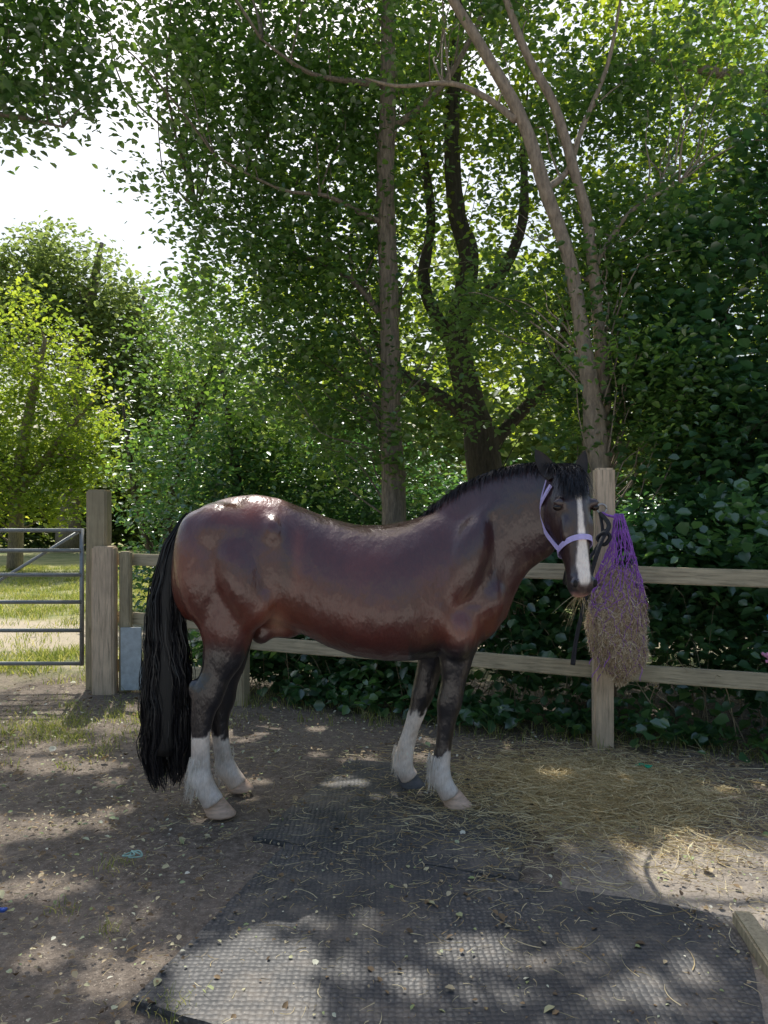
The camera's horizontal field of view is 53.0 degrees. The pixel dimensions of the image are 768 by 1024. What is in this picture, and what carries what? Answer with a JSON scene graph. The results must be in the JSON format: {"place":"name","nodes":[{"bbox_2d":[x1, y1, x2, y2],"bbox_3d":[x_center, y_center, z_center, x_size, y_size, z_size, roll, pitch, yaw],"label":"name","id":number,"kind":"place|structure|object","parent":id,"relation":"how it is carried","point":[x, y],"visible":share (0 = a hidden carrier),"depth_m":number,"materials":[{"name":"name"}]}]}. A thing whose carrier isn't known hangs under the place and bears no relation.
{"place":"outdoors","nodes":[
{"label":"outdoors","id":0,"kind":"place"},
{"bbox_2d":[0,563,196,679],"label":"field grass","id":1,"kind":"structure","parent":0,"point":[58,655],"depth_m":11.69,"materials":[{"name":"green plant"}]},
{"bbox_2d":[0,521,767,1023],"bbox_3d":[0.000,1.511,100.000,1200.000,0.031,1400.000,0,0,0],"label":"ground","id":2,"kind":"structure","parent":0,"point":[128,975],"depth_m":3.87,"materials":[{"name":"soil"}]},
{"bbox_2d":[0,907,7,912],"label":"blue twine","id":3,"kind":"object","parent":2,"relation":"on","point":[3,909],"visible":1,"depth_m":2.81,"materials":[{"name":"blue plastic"}]},
{"bbox_2d":[0,267,136,569],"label":"hawthorn tree","id":4,"kind":"object","parent":2,"relation":"on","point":[21,476],"visible":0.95,"depth_m":19.67,"materials":[{"name":"green plant"}]},
{"bbox_2d":[0,0,177,174],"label":"overhanging oak tree","id":5,"kind":"object","parent":2,"relation":"on","point":[30,21],"visible":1,"depth_m":5.98,"materials":[{"name":"green plant"}]},
{"bbox_2d":[42,848,208,1023],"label":"grass tufts","id":6,"kind":"object","parent":2,"relation":"on","point":[109,862],"visible":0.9,"depth_m":2.77,"materials":[{"name":"plant"}]},
{"bbox_2d":[0,210,251,547],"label":"distant ash tree","id":7,"kind":"object","parent":2,"relation":"on","point":[106,309],"visible":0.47,"depth_m":29.02,"materials":[{"name":"green plant"}]},
{"bbox_2d":[122,850,142,857],"bbox_3d":[-1.064,1.464,3.297,0.097,0.017,0.068,0,0,21],"label":"pale twine","id":8,"kind":"object","parent":2,"relation":"on","point":[129,855],"visible":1,"depth_m":3.28,"materials":[{"name":"plastic"}]},
{"bbox_2d":[0,692,270,774],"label":"grass tufts","id":9,"kind":"object","parent":2,"relation":"on","point":[53,728],"visible":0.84,"depth_m":5.32,"materials":[{"name":"green plant"}]},
{"bbox_2d":[66,247,376,567],"bbox_3d":[-2.539,-1.331,11.613,3.447,5.685,4.952,0,0,-43],"label":"hazel tree","id":10,"kind":"object","parent":2,"relation":"on","point":[218,391],"visible":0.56,"depth_m":11.88,"materials":[{"name":"green plant"}]},
{"bbox_2d":[136,449,598,819],"bbox_3d":[-0.114,0.590,3.914,2.288,1.796,0.719,0,0,0],"label":"horse","id":11,"kind":"object","parent":2,"relation":"on","point":[433,589],"visible":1,"depth_m":3.76},
{"bbox_2d":[540,480,592,558],"bbox_3d":[0.882,0.037,3.732,0.250,0.389,0.293,0,0,0],"label":"halter","id":12,"kind":"object","parent":11,"relation":"attached to","point":[561,545],"visible":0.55,"depth_m":3.68},
{"bbox_2d":[0,692,762,1023],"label":"straw bits","id":13,"kind":"object","parent":2,"relation":"on","point":[314,876],"visible":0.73,"depth_m":3.17,"materials":[{"name":"beige plant"}]},
{"bbox_2d":[0,195,767,547],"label":"distant trees","id":14,"kind":"object","parent":2,"relation":"on","point":[528,445],"visible":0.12,"depth_m":19.71,"materials":[{"name":"green plant"}]},
{"bbox_2d":[0,676,767,1023],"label":"fallen leaves","id":15,"kind":"object","parent":2,"relation":"on","point":[158,980],"visible":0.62,"depth_m":3.48,"materials":[{"name":"brown plant"}]},
{"bbox_2d":[253,759,533,880],"bbox_3d":[0.163,1.506,3.882,1.211,0.048,1.208,0,0,19],"label":"rubber mat","id":16,"kind":"object","parent":2,"relation":"on","point":[294,832],"visible":0.76,"depth_m":3.64,"materials":[{"name":"grey rubber"}]},
{"bbox_2d":[75,0,718,664],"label":"slender tree","id":17,"kind":"object","parent":2,"relation":"on","point":[263,110],"visible":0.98,"depth_m":7.48,"materials":[{"name":"green plant"}]},
{"bbox_2d":[29,723,767,1005],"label":"hay scatter","id":18,"kind":"object","parent":2,"relation":"on","point":[502,819],"visible":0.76,"depth_m":3.53,"materials":[{"name":"beige plant"}]},
{"bbox_2d":[84,396,725,614],"bbox_3d":[2.628,-0.118,10.853,13.696,3.277,3.517,0,0,0],"label":"hedge","id":19,"kind":"object","parent":2,"relation":"on","point":[371,515],"visible":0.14,"depth_m":10.59,"materials":[{"name":"green plant"}]},
{"bbox_2d":[43,668,767,767],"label":"fence line grass","id":20,"kind":"structure","parent":2,"relation":"on","point":[371,719],"depth_m":5.23,"materials":[{"name":"green plant"}]},
{"bbox_2d":[85,468,767,749],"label":"wooden fence","id":21,"kind":"object","parent":2,"relation":"on","point":[104,617],"visible":0.6,"depth_m":5.87,"materials":[{"name":"brown wood"}]},
{"bbox_2d":[0,528,83,665],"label":"metal gate","id":22,"kind":"structure","parent":21,"relation":"attached to","point":[44,551],"depth_m":6.49,"materials":[{"name":"metal"}]},
{"bbox_2d":[563,512,611,664],"bbox_3d":[1.117,0.435,4.296,0.188,0.874,1.196,0,0,30],"label":"lead rope","id":23,"kind":"object","parent":21,"relation":"attached to","point":[600,538],"visible":0.85,"depth_m":4.42,"materials":[{"name":"black fabric"}]},
{"bbox_2d":[560,512,654,688],"bbox_3d":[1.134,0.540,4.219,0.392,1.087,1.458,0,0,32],"label":"hay net","id":24,"kind":"object","parent":21,"relation":"attached to","point":[617,621],"visible":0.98,"depth_m":4.60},
{"bbox_2d":[131,844,765,1023],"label":"rubber mat","id":25,"kind":"object","parent":2,"relation":"on","point":[256,1001],"visible":1,"depth_m":2.57,"materials":[{"name":"black rubber"}]},
{"bbox_2d":[184,0,735,637],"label":"dark trunk tree","id":26,"kind":"object","parent":2,"relation":"on","point":[482,458],"visible":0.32,"depth_m":9.52,"materials":[{"name":"green plant"}]},
{"bbox_2d":[188,454,767,763],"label":"bramble bushes","id":27,"kind":"object","parent":2,"relation":"on","point":[345,677],"visible":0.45,"depth_m":5.29,"materials":[{"name":"green plant"}]},
{"bbox_2d":[193,550,767,744],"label":"bramble stems","id":28,"kind":"object","parent":2,"relation":"on","point":[567,687],"visible":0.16,"depth_m":5.51,"materials":[{"name":"plant"}]},
{"bbox_2d":[288,731,767,939],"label":"hay scatter","id":29,"kind":"object","parent":2,"relation":"on","point":[629,785],"visible":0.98,"depth_m":3.93,"materials":[{"name":"beige plant"}]},
{"bbox_2d":[635,763,651,767],"bbox_3d":[1.507,1.461,4.432,0.074,0.026,0.103,0,0,-29],"label":"green baling twine","id":30,"kind":"object","parent":29,"relation":"on","point":[647,766],"visible":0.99,"depth_m":4.43,"materials":[{"name":"green plastic"}]},
{"bbox_2d":[327,0,767,706],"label":"forked tree","id":31,"kind":"object","parent":2,"relation":"on","point":[593,376],"visible":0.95,"depth_m":6.20,"materials":[{"name":"green plant"}]},
{"bbox_2d":[518,97,767,700],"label":"laurel shrub","id":32,"kind":"object","parent":2,"relation":"on","point":[745,377],"visible":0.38,"depth_m":6.07,"materials":[{"name":"green plant"}]},
{"bbox_2d":[518,0,767,414],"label":"tree","id":33,"kind":"object","parent":2,"relation":"on","point":[637,15],"visible":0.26,"depth_m":8.52,"materials":[{"name":"green plant"}]},
{"bbox_2d":[538,821,767,1023],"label":"concrete pad","id":34,"kind":"object","parent":2,"relation":"on","point":[747,882],"visible":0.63,"depth_m":3.18,"materials":[{"name":"grey concrete"}]},
{"bbox_2d":[732,911,767,978],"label":"timber edging","id":35,"kind":"object","parent":34,"relation":"on","point":[751,931],"visible":0.98,"depth_m":2.64,"materials":[{"name":"brown wood"}]},
{"bbox_2d":[0,0,767,442],"label":"sky","id":36,"kind":"structure","parent":0,"point":[74,189],"materials":[{"name":"white"}]},
{"bbox_2d":[761,652,767,662],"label":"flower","id":37,"kind":"object","parent":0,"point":[765,655],"visible":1,"depth_m":4.54,"materials":[{"name":"pink plant"}]}
]}

